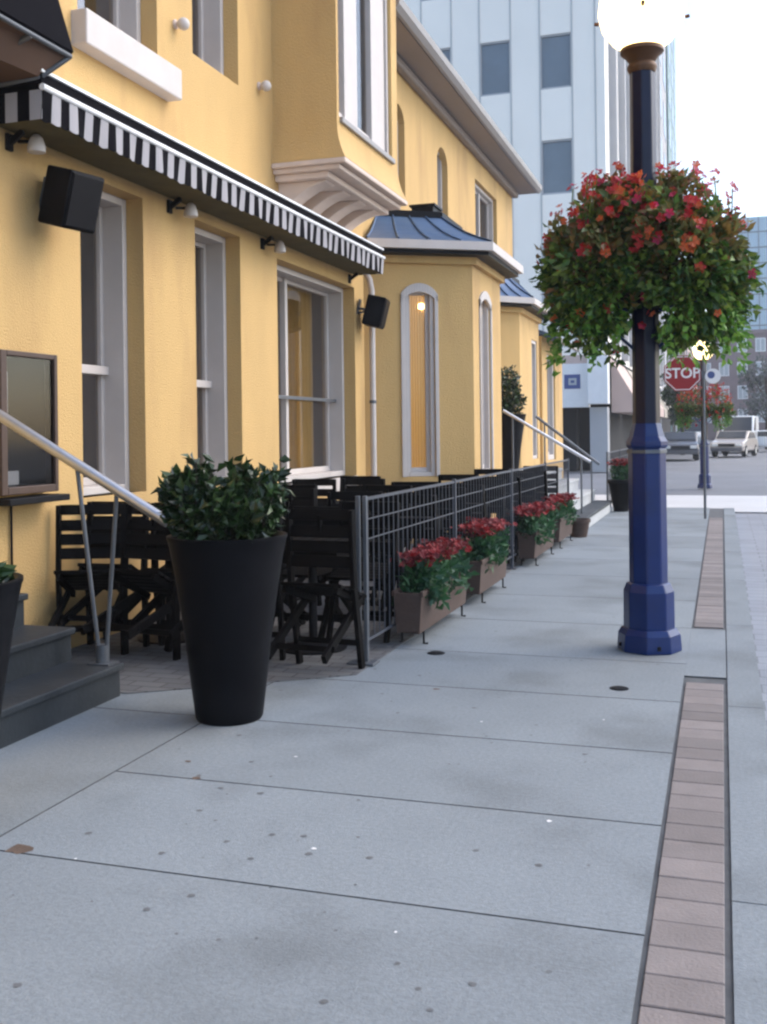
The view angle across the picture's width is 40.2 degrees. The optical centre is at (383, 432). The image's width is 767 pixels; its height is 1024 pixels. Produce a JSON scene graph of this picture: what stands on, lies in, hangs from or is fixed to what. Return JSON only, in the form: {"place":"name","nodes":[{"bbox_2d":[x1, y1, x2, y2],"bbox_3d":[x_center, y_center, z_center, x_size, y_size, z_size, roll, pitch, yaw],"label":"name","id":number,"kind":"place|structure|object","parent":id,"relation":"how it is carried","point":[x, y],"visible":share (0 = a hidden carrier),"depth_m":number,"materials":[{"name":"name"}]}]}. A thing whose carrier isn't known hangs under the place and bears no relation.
{"place":"outdoors","nodes":[
{"label":"outdoors","id":0,"kind":"place"},
{"bbox_2d":[71,530,527,693],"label":"patio paving","id":1,"kind":"structure","parent":0,"point":[153,668],"depth_m":6.96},
{"bbox_2d":[48,504,124,638],"bbox_3d":[-2.000,0.999,7.171,0.470,0.956,0.550,-1,-24,-2],"label":"folding chair","id":2,"kind":"object","parent":1,"relation":"on","point":[69,582],"visible":0.69,"depth_m":7.17,"materials":[{"name":"black paint"}]},
{"bbox_2d":[57,501,149,646],"bbox_3d":[-1.903,0.996,7.455,0.470,0.956,0.550,-1,-26,14],"label":"folding chair","id":3,"kind":"object","parent":1,"relation":"on","point":[73,611],"visible":0.25,"depth_m":7.39,"materials":[{"name":"black paint"}]},
{"bbox_2d":[79,504,180,660],"bbox_3d":[-1.580,0.992,7.063,0.470,0.956,0.550,-1,-28,26],"label":"folding chair","id":4,"kind":"object","parent":1,"relation":"on","point":[145,584],"visible":0.63,"depth_m":7.06,"materials":[{"name":"black paint"}]},
{"bbox_2d":[121,502,183,645],"bbox_3d":[-1.407,0.995,7.300,0.470,0.956,0.550,-1,-20,24],"label":"folding chair","id":5,"kind":"object","parent":1,"relation":"on","point":[155,602],"visible":0.12,"depth_m":7.24,"materials":[{"name":"black paint"}]},
{"bbox_2d":[120,533,184,644],"bbox_3d":[-1.576,1.145,7.712,0.675,0.750,0.680,-1,0,21],"label":"patio table","id":6,"kind":"object","parent":1,"relation":"on","point":[154,638],"visible":0.06,"depth_m":7.67,"materials":[{"name":"black paint"}]},
{"bbox_2d":[272,518,285,660],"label":"folding chair","id":7,"kind":"object","parent":1,"relation":"on","point":[279,609],"visible":0.16,"depth_m":6.87,"materials":[{"name":"black paint"}]},
{"bbox_2d":[276,501,308,625],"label":"folding chair","id":8,"kind":"object","parent":1,"relation":"on","point":[286,503],"visible":0.03,"depth_m":8.15,"materials":[{"name":"black paint"}]},
{"bbox_2d":[282,484,317,499],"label":"folding chair","id":9,"kind":"object","parent":1,"relation":"on","point":[314,486],"visible":0.07,"depth_m":9.98,"materials":[{"name":"black paint"}]},
{"bbox_2d":[283,488,321,605],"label":"folding chair","id":10,"kind":"object","parent":1,"relation":"on","point":[311,492],"visible":0.17,"depth_m":9.04,"materials":[{"name":"black paint"}]},
{"bbox_2d":[272,506,344,637],"bbox_3d":[-0.563,1.047,7.912,0.470,0.956,0.550,-1,0,24],"label":"folding chair","id":11,"kind":"object","parent":1,"relation":"on","point":[322,573],"visible":0.29,"depth_m":7.86,"materials":[{"name":"black paint"}]},
{"bbox_2d":[292,479,336,504],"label":"folding chair","id":12,"kind":"object","parent":1,"relation":"on","point":[324,482],"visible":0.12,"depth_m":10.89,"materials":[{"name":"black paint"}]},
{"bbox_2d":[269,508,366,668],"bbox_3d":[-0.387,0.987,6.638,0.470,0.956,0.550,-1,-17,22],"label":"folding chair","id":13,"kind":"object","parent":1,"relation":"on","point":[306,593],"visible":0.96,"depth_m":6.59,"materials":[{"name":"black paint"}]},
{"bbox_2d":[282,537,372,654],"bbox_3d":[-0.494,1.131,7.289,0.675,0.750,0.680,-1,0,20],"label":"patio table","id":14,"kind":"object","parent":1,"relation":"on","point":[312,578],"visible":0.29,"depth_m":7.26,"materials":[{"name":"black paint"}]},
{"bbox_2d":[324,491,386,606],"bbox_3d":[-0.221,0.997,8.880,0.470,0.956,0.550,-1,-12,11],"label":"folding chair","id":15,"kind":"object","parent":1,"relation":"on","point":[341,495],"visible":0.23,"depth_m":8.82,"materials":[{"name":"black paint"}]},
{"bbox_2d":[340,476,380,562],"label":"folding chair","id":16,"kind":"object","parent":1,"relation":"on","point":[352,486],"visible":0.05,"depth_m":11.77,"materials":[{"name":"black paint"}]},
{"bbox_2d":[326,501,400,642],"bbox_3d":[-0.133,1.007,7.692,0.470,0.956,0.550,-1,8,19],"label":"folding chair","id":17,"kind":"object","parent":1,"relation":"on","point":[337,575],"visible":0.58,"depth_m":7.66,"materials":[{"name":"black paint"}]},
{"bbox_2d":[342,478,385,561],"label":"folding chair","id":18,"kind":"object","parent":1,"relation":"on","point":[362,481],"visible":0.16,"depth_m":10.86,"materials":[{"name":"black paint"}]},
{"bbox_2d":[361,485,411,590],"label":"folding chair","id":19,"kind":"object","parent":1,"relation":"on","point":[389,488],"visible":0.14,"depth_m":9.68,"materials":[{"name":"black paint"}]},
{"bbox_2d":[379,494,438,610],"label":"folding chair","id":20,"kind":"object","parent":1,"relation":"on","point":[409,523],"visible":0.31,"depth_m":8.56,"materials":[{"name":"black paint"}]},
{"bbox_2d":[375,515,445,606],"bbox_3d":[0.140,1.123,9.154,0.675,0.750,0.680,-1,0,19],"label":"patio table","id":21,"kind":"object","parent":1,"relation":"on","point":[401,559],"visible":0.18,"depth_m":9.13,"materials":[{"name":"black paint"}]},
{"bbox_2d":[391,481,438,575],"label":"folding chair","id":22,"kind":"object","parent":1,"relation":"on","point":[417,484],"visible":0.07,"depth_m":10.42,"materials":[{"name":"black paint"}]},
{"bbox_2d":[412,487,465,550],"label":"folding chair","id":23,"kind":"object","parent":1,"relation":"on","point":[462,490],"visible":0.28,"depth_m":9.60,"materials":[{"name":"black paint"}]},
{"bbox_2d":[347,458,568,665],"bbox_3d":[1.251,0.936,11.017,0.181,1.084,9.031,-1,0,18],"label":"patio fence","id":24,"kind":"object","parent":1,"relation":"on","point":[367,637],"visible":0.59,"depth_m":8.06,"materials":[{"name":"metal"}]},
{"bbox_2d":[438,474,478,531],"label":"folding chair","id":25,"kind":"object","parent":1,"relation":"on","point":[445,477],"visible":0.13,"depth_m":12.03,"materials":[{"name":"black paint"}]},
{"bbox_2d":[437,484,486,536],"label":"folding chair","id":26,"kind":"object","parent":1,"relation":"on","point":[482,501],"visible":0.27,"depth_m":10.15,"materials":[{"name":"black paint"}]},
{"bbox_2d":[457,479,509,563],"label":"folding chair","id":27,"kind":"object","parent":1,"relation":"on","point":[492,494],"visible":0.2,"depth_m":11.18,"materials":[{"name":"black paint"}]},
{"bbox_2d":[474,469,509,535],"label":"folding chair","id":28,"kind":"object","parent":1,"relation":"on","point":[483,471],"visible":0.08,"depth_m":13.64,"materials":[{"name":"black paint"}]},
{"bbox_2d":[478,476,524,561],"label":"folding chair","id":29,"kind":"object","parent":1,"relation":"on","point":[518,490],"visible":0.22,"depth_m":11.76,"materials":[{"name":"black paint"}]},
{"bbox_2d":[496,472,534,542],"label":"folding chair","id":30,"kind":"object","parent":1,"relation":"on","point":[506,515],"visible":0.2,"depth_m":12.79,"materials":[{"name":"black paint"}]},
{"bbox_2d":[513,470,547,538],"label":"folding chair","id":31,"kind":"object","parent":1,"relation":"on","point":[545,485],"visible":0.12,"depth_m":13.35,"materials":[{"name":"black paint"}]},
{"bbox_2d":[523,466,557,504],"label":"folding chair","id":32,"kind":"object","parent":1,"relation":"on","point":[556,478],"visible":0.17,"depth_m":14.32,"materials":[{"name":"black paint"}]},
{"bbox_2d":[0,507,766,1023],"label":"sidewalk","id":33,"kind":"structure","parent":0,"point":[466,829],"depth_m":3.97,"materials":[{"name":"concrete"}]},
{"bbox_2d":[0,572,23,719],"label":"tall pot","id":34,"kind":"object","parent":33,"relation":"on","point":[9,593],"visible":0.88,"depth_m":3.89,"materials":[{"name":"black plastic"}]},
{"bbox_2d":[0,560,16,582],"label":"potted shrub","id":35,"kind":"object","parent":34,"relation":"in","point":[6,571],"visible":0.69,"depth_m":3.94,"materials":[{"name":"green plant"}]},
{"bbox_2d":[0,593,123,748],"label":"entrance steps","id":36,"kind":"structure","parent":33,"relation":"on","point":[50,682],"depth_m":5.70,"materials":[{"name":"concrete"}]},
{"bbox_2d":[0,409,167,665],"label":"handrail","id":37,"kind":"object","parent":36,"relation":"on","point":[118,491],"visible":0.92,"depth_m":6.03,"materials":[{"name":"metal"}]},
{"bbox_2d":[166,530,286,725],"bbox_3d":[-0.821,1.025,5.555,0.634,0.970,0.634,-1,0,18],"label":"tall pot","id":38,"kind":"object","parent":33,"relation":"on","point":[227,591],"visible":0.88,"depth_m":5.35,"materials":[{"name":"black plastic"}]},
{"bbox_2d":[151,453,294,543],"bbox_3d":[-0.824,0.373,5.554,0.804,0.547,0.702,-1,0,37],"label":"potted shrub","id":39,"kind":"object","parent":38,"relation":"in","point":[247,503],"visible":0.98,"depth_m":5.42,"materials":[{"name":"green plant"}]},
{"bbox_2d":[392,570,468,643],"bbox_3d":[0.382,1.303,7.984,0.230,0.387,1.392,-1,0,18],"label":"flower box","id":40,"kind":"object","parent":33,"relation":"on","point":[415,613],"visible":0.68,"depth_m":7.35,"materials":[{"name":"brown wood"}]},
{"bbox_2d":[390,537,479,610],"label":"red flowers","id":41,"kind":"object","parent":40,"relation":"in","point":[434,566],"visible":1,"depth_m":7.54,"materials":[{"name":"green plant"}]},
{"bbox_2d":[466,547,508,602],"bbox_3d":[0.923,1.296,9.611,0.230,0.387,1.162,-1,0,18],"label":"flower box","id":42,"kind":"object","parent":33,"relation":"on","point":[483,581],"visible":0.53,"depth_m":9.17,"materials":[{"name":"brown wood"}]},
{"bbox_2d":[450,516,516,572],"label":"red flowers","id":43,"kind":"object","parent":42,"relation":"in","point":[488,536],"visible":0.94,"depth_m":9.32,"materials":[{"name":"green plant"}]},
{"bbox_2d":[516,528,553,565],"bbox_3d":[1.781,1.285,12.171,0.230,0.387,1.362,-1,0,18],"label":"flower box","id":44,"kind":"object","parent":33,"relation":"on","point":[529,547],"visible":0.75,"depth_m":11.55,"materials":[{"name":"brown wood"}]},
{"bbox_2d":[508,500,567,544],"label":"red flowers","id":45,"kind":"object","parent":44,"relation":"in","point":[536,516],"visible":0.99,"depth_m":11.62,"materials":[{"name":"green plant"}]},
{"bbox_2d":[504,468,611,527],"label":"entrance steps","id":46,"kind":"structure","parent":33,"relation":"on","point":[595,511],"depth_m":17.95,"materials":[{"name":"concrete"}]},
{"bbox_2d":[502,414,525,470],"bbox_3d":[2.028,0.190,17.210,0.634,0.970,0.634,-1,0,-7],"label":"tall pot","id":47,"kind":"object","parent":46,"relation":"on","point":[507,440],"visible":0.45,"depth_m":17.00,"materials":[{"name":"black plastic"}]},
{"bbox_2d":[501,365,526,413],"bbox_3d":[1.992,-0.662,17.225,0.712,0.905,0.735,-1,0,18],"label":"potted shrub","id":48,"kind":"object","parent":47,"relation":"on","point":[510,402],"visible":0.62,"depth_m":17.08,"materials":[{"name":"green plant"}]},
{"bbox_2d":[502,410,590,513],"bbox_3d":[2.557,0.448,16.462,1.386,1.641,0.052,-1,0,18],"label":"handrail","id":49,"kind":"object","parent":46,"relation":"on","point":[548,437],"visible":0.89,"depth_m":16.43,"materials":[{"name":"metal"}]},
{"bbox_2d":[535,416,599,502],"bbox_3d":[3.301,0.474,18.797,1.150,1.570,0.052,-1,0,18],"label":"handrail","id":50,"kind":"object","parent":46,"relation":"on","point":[567,440],"visible":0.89,"depth_m":18.76,"materials":[{"name":"metal"}]},
{"bbox_2d":[553,513,572,548],"bbox_3d":[2.305,1.279,13.762,0.230,0.387,1.212,-1,0,18],"label":"flower box","id":51,"kind":"object","parent":33,"relation":"on","point":[563,531],"visible":0.52,"depth_m":13.36,"materials":[{"name":"brown wood"}]},
{"bbox_2d":[541,492,579,524],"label":"red flowers","id":52,"kind":"object","parent":51,"relation":"in","point":[559,500],"visible":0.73,"depth_m":13.71,"materials":[{"name":"green plant"}]},
{"bbox_2d":[571,518,590,536],"bbox_3d":[2.743,1.341,14.725,0.330,0.250,0.330,-1,0,18],"label":"terracotta pot","id":53,"kind":"object","parent":33,"relation":"on","point":[580,527],"visible":0.73,"depth_m":14.61,"materials":[{"name":"brown ceramic"}]},
{"bbox_2d":[606,448,628,499],"bbox_3d":[4.888,0.891,21.702,0.100,1.084,4.900,-1,0,18],"label":"patio fence","id":54,"kind":"object","parent":33,"relation":"on","point":[619,452],"visible":0.23,"depth_m":19.95,"materials":[{"name":"metal"}]},
{"bbox_2d":[607,479,628,511],"bbox_3d":[4.343,1.156,19.199,0.480,0.580,0.480,-1,0,18],"label":"dark pot","id":55,"kind":"object","parent":33,"relation":"on","point":[619,492],"visible":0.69,"depth_m":19.05,"materials":[{"name":"black plastic"}]},
{"bbox_2d":[606,458,627,479],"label":"red flowers","id":56,"kind":"object","parent":55,"relation":"in","point":[621,468],"visible":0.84,"depth_m":19.17,"materials":[{"name":"green plant"}]},
{"bbox_2d":[594,0,696,655],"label":"street lamp","id":57,"kind":"object","parent":33,"relation":"on","point":[639,35],"visible":0.97,"depth_m":7.06,"materials":[{"name":"blue metal"}]},
{"bbox_2d":[529,161,683,378],"bbox_3d":[1.538,-1.105,7.215,1.070,1.445,1.159,-1,0,18],"label":"hanging basket","id":58,"kind":"object","parent":57,"relation":"hanging from","point":[580,282],"visible":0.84,"depth_m":6.94,"materials":[{"name":"plant"}]},
{"bbox_2d":[604,160,766,373],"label":"hanging basket","id":59,"kind":"object","parent":57,"relation":"hanging from","point":[714,270],"visible":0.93,"depth_m":6.75,"materials":[{"name":"plant"}]},
{"bbox_2d":[632,508,734,1023],"bbox_3d":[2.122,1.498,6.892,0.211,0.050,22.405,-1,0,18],"label":"paver strip","id":60,"kind":"object","parent":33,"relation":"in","point":[684,980],"visible":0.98,"depth_m":3.58,"materials":[{"name":"brown brick"}]},
{"bbox_2d":[664,355,720,518],"bbox_3d":[5.149,0.076,17.448,0.904,2.720,0.076,-1,0,18],"label":"stop sign","id":61,"kind":"object","parent":33,"relation":"on","point":[677,377],"visible":0.95,"depth_m":17.41,"materials":[{"name":"metal"}]},
{"bbox_2d":[404,0,669,471],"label":"white office building","id":62,"kind":"structure","parent":0,"point":[547,82],"depth_m":40.15,"materials":[{"name":"grey stone"}]},
{"bbox_2d":[480,40,509,96],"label":"window","id":63,"kind":"structure","parent":62,"relation":"in","point":[494,56],"depth_m":40.67,"materials":[{"name":"blue glass"}]},
{"bbox_2d":[540,32,570,89],"bbox_3d":[6.570,-14.108,39.934,1.200,2.050,0.090,-1,0,18],"label":"window","id":64,"kind":"structure","parent":62,"relation":"in","point":[555,50],"depth_m":39.94,"materials":[{"name":"blue glass"}]},
{"bbox_2d":[542,139,572,194],"bbox_3d":[6.620,-10.089,39.934,1.200,2.050,0.090,-1,0,18],"label":"window","id":65,"kind":"structure","parent":62,"relation":"in","point":[557,174],"depth_m":39.95,"materials":[{"name":"blue glass"}]},
{"bbox_2d":[612,46,670,431],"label":"building","id":66,"kind":"structure","parent":0,"point":[665,424],"depth_m":81.75,"materials":[{"name":"grey stone"}]},
{"bbox_2d":[565,440,766,513],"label":"ground","id":67,"kind":"structure","parent":0,"point":[734,473],"depth_m":35.96,"materials":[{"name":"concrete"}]},
{"bbox_2d":[0,0,579,647],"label":"yellow building","id":68,"kind":"structure","parent":67,"relation":"on","point":[152,324],"depth_m":10.73,"materials":[{"name":"paint"}]},
{"bbox_2d":[17,134,45,154],"bbox_3d":[-2.307,-1.887,6.909,0.195,0.132,0.119,-1,0,39],"label":"spotlight","id":69,"kind":"object","parent":68,"relation":"attached to","point":[36,145],"visible":0.99,"depth_m":6.85,"materials":[{"name":"metal"}]},
{"bbox_2d":[0,349,69,564],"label":"menu case","id":70,"kind":"object","parent":68,"relation":"attached to","point":[29,389],"visible":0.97,"depth_m":6.90,"materials":[{"name":"brown wood"}]},
{"bbox_2d":[0,0,73,86],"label":"entrance canopy","id":71,"kind":"object","parent":68,"relation":"attached to","point":[34,38],"visible":1,"depth_m":6.37,"materials":[{"name":"black fabric"}]},
{"bbox_2d":[38,165,103,233],"bbox_3d":[-2.146,-1.578,7.087,0.372,0.384,0.304,18,9,29],"label":"loudspeaker","id":72,"kind":"object","parent":68,"relation":"attached to","point":[70,199],"visible":1,"depth_m":6.95,"materials":[{"name":"black plastic"}]},
{"bbox_2d":[77,0,140,42],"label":"window","id":73,"kind":"structure","parent":68,"relation":"in","point":[125,14],"depth_m":8.68,"materials":[{"name":"clear glass"}]},
{"bbox_2d":[80,191,140,497],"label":"window","id":74,"kind":"structure","parent":68,"relation":"in","point":[103,254],"depth_m":8.43,"materials":[{"name":"white glass"}]},
{"bbox_2d":[173,17,189,30],"bbox_3d":[-1.715,-3.472,8.925,0.135,0.102,0.106,-1,0,18],"label":"wall light","id":75,"kind":"object","parent":68,"relation":"attached to","point":[182,23],"visible":1,"depth_m":8.89,"materials":[{"name":"glass"}]},
{"bbox_2d":[175,203,197,217],"bbox_3d":[-1.661,-1.875,8.907,0.195,0.132,0.119,-1,0,39],"label":"spotlight","id":76,"kind":"object","parent":68,"relation":"attached to","point":[190,210],"visible":1,"depth_m":8.85,"materials":[{"name":"metal"}]},
{"bbox_2d":[0,69,384,282],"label":"striped awning","id":77,"kind":"object","parent":68,"relation":"attached to","point":[56,113],"visible":1,"depth_m":8.11,"materials":[{"name":"black fabric"}]},
{"bbox_2d":[192,0,223,74],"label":"window","id":78,"kind":"structure","parent":68,"relation":"in","point":[207,19],"depth_m":10.13,"materials":[{"name":"clear glass"}]},
{"bbox_2d":[195,227,227,476],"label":"window","id":79,"kind":"structure","parent":68,"relation":"in","point":[211,292],"depth_m":10.12,"materials":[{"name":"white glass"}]},
{"bbox_2d":[267,241,285,253],"bbox_3d":[-1.084,-1.883,10.696,0.195,0.132,0.119,-1,0,39],"label":"spotlight","id":80,"kind":"object","parent":68,"relation":"attached to","point":[279,248],"visible":0.99,"depth_m":10.63,"materials":[{"name":"metal"}]},
{"bbox_2d":[277,265,356,490],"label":"window","id":81,"kind":"structure","parent":68,"relation":"in","point":[299,295],"depth_m":13.07,"materials":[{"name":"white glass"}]},
{"bbox_2d":[333,0,388,165],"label":"window","id":82,"kind":"structure","parent":68,"relation":"in","point":[362,24],"depth_m":11.96,"materials":[{"name":"clear glass"}]},
{"bbox_2d":[356,294,389,328],"bbox_3d":[-0.149,-1.541,13.338,0.372,0.384,0.304,13,2,10],"label":"loudspeaker","id":83,"kind":"object","parent":68,"relation":"attached to","point":[375,310],"visible":1,"depth_m":13.19,"materials":[{"name":"black plastic"}]},
{"bbox_2d":[404,292,434,476],"bbox_3d":[0.457,-0.676,14.179,0.416,2.536,0.225,-1,0,-14],"label":"window","id":84,"kind":"structure","parent":68,"relation":"in","point":[418,306],"depth_m":14.18,"materials":[{"name":"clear glass"}]},
{"bbox_2d":[437,152,441,211],"bbox_3d":[0.828,-3.986,18.001,0.190,1.746,0.696,-1,0,18],"label":"window","id":85,"kind":"structure","parent":68,"relation":"in","point":[439,166],"depth_m":18.26,"materials":[{"name":"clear glass"}]},
{"bbox_2d":[475,183,492,241],"bbox_3d":[1.938,-4.175,21.346,0.170,1.496,2.046,-1,0,18],"label":"window","id":86,"kind":"structure","parent":68,"relation":"in","point":[480,195],"depth_m":21.97,"materials":[{"name":"white glass"}]},
{"bbox_2d":[481,300,489,468],"bbox_3d":[1.366,-0.687,14.982,0.150,2.536,0.676,-1,0,18],"label":"window","id":87,"kind":"structure","parent":68,"relation":"in","point":[484,308],"depth_m":15.24,"materials":[{"name":"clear glass"}]},
{"bbox_2d":[531,340,536,458],"bbox_3d":[3.100,-0.689,22.141,0.150,2.496,0.646,-1,0,18],"label":"window","id":88,"kind":"structure","parent":68,"relation":"in","point":[534,406],"depth_m":22.37,"materials":[{"name":"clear glass"}]},
{"bbox_2d":[547,355,553,459],"bbox_3d":[3.816,-0.573,24.616,0.170,2.446,1.196,-1,0,18],"label":"window","id":89,"kind":"structure","parent":68,"relation":"in","point":[550,399],"depth_m":25.05,"materials":[{"name":"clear glass"}]},
{"bbox_2d":[660,373,699,454],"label":"street tree","id":90,"kind":"object","parent":67,"relation":"on","point":[669,394],"visible":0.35,"depth_m":63.24,"materials":[{"name":"green plant"}]},
{"bbox_2d":[595,495,766,512],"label":"crosswalk","id":91,"kind":"structure","parent":67,"relation":"on","point":[751,504],"depth_m":22.76,"materials":[{"name":"paint"}]},
{"bbox_2d":[663,432,698,459],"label":"dark car","id":92,"kind":"object","parent":67,"relation":"on","point":[682,442],"visible":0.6,"depth_m":52.26,"materials":[{"name":"paint"}]},
{"bbox_2d":[674,418,700,447],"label":"white van","id":93,"kind":"object","parent":67,"relation":"on","point":[694,428],"visible":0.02,"depth_m":69.53,"materials":[{"name":"paint"}]},
{"bbox_2d":[692,341,713,488],"bbox_3d":[8.558,-0.540,28.024,0.520,4.066,0.520,-1,0,-33],"label":"street lamp","id":94,"kind":"object","parent":67,"relation":"on","point":[698,354],"visible":0.6,"depth_m":27.95,"materials":[{"name":"metal"}]},
{"bbox_2d":[674,385,708,431],"bbox_3d":[8.222,-0.657,28.057,0.934,1.344,1.084,-1,0,18],"label":"hanging basket","id":95,"kind":"object","parent":94,"relation":"hanging from","point":[690,411],"visible":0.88,"depth_m":27.90,"materials":[{"name":"plant"}]},
{"bbox_2d":[700,382,735,431],"bbox_3d":[8.883,-0.702,27.853,0.946,1.400,1.021,-1,0,18],"label":"hanging basket","id":96,"kind":"object","parent":94,"relation":"hanging from","point":[725,409],"visible":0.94,"depth_m":27.62,"materials":[{"name":"plant"}]},
{"bbox_2d":[710,431,757,456],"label":"beige car","id":97,"kind":"object","parent":67,"relation":"on","point":[726,442],"visible":1,"depth_m":57.72,"materials":[{"name":"paint"}]},
{"bbox_2d":[721,416,758,451],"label":"white van","id":98,"kind":"object","parent":67,"relation":"on","point":[745,423],"visible":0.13,"depth_m":66.93,"materials":[{"name":"paint"}]},
{"bbox_2d":[735,216,766,329],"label":"glass tower","id":99,"kind":"structure","parent":67,"relation":"on","point":[756,235],"depth_m":201.37,"materials":[{"name":"blue glass"}]},
{"bbox_2d":[737,352,766,448],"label":"street tree","id":100,"kind":"object","parent":67,"relation":"on","point":[758,382],"visible":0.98,"depth_m":77.20,"materials":[{"name":"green plant"}]},
{"bbox_2d":[748,430,766,451],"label":"parked car","id":101,"kind":"object","parent":67,"relation":"on","point":[762,438],"visible":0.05,"depth_m":68.92,"materials":[{"name":"white paint"}]},
{"bbox_2d":[665,36,678,431],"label":"greenish building","id":102,"kind":"structure","parent":0,"point":[670,101],"depth_m":93.36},
{"bbox_2d":[675,0,766,393],"label":"sky","id":103,"kind":"structure","parent":0,"point":[721,50],"materials":[{"name":"white"}]},
{"bbox_2d":[697,329,766,439],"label":"brick building","id":104,"kind":"structure","parent":0,"point":[729,378],"depth_m":142.17,"materials":[{"name":"brick"}]},
{"bbox_2d":[755,338,765,351],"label":"window","id":105,"kind":"structure","parent":104,"relation":"in","point":[760,343],"depth_m":141.16,"materials":[{"name":"white glass"}]},
{"bbox_2d":[735,514,766,724],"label":"road","id":106,"kind":"structure","parent":0,"point":[752,531],"depth_m":11.27,"materials":[{"name":"grey asphalt"}]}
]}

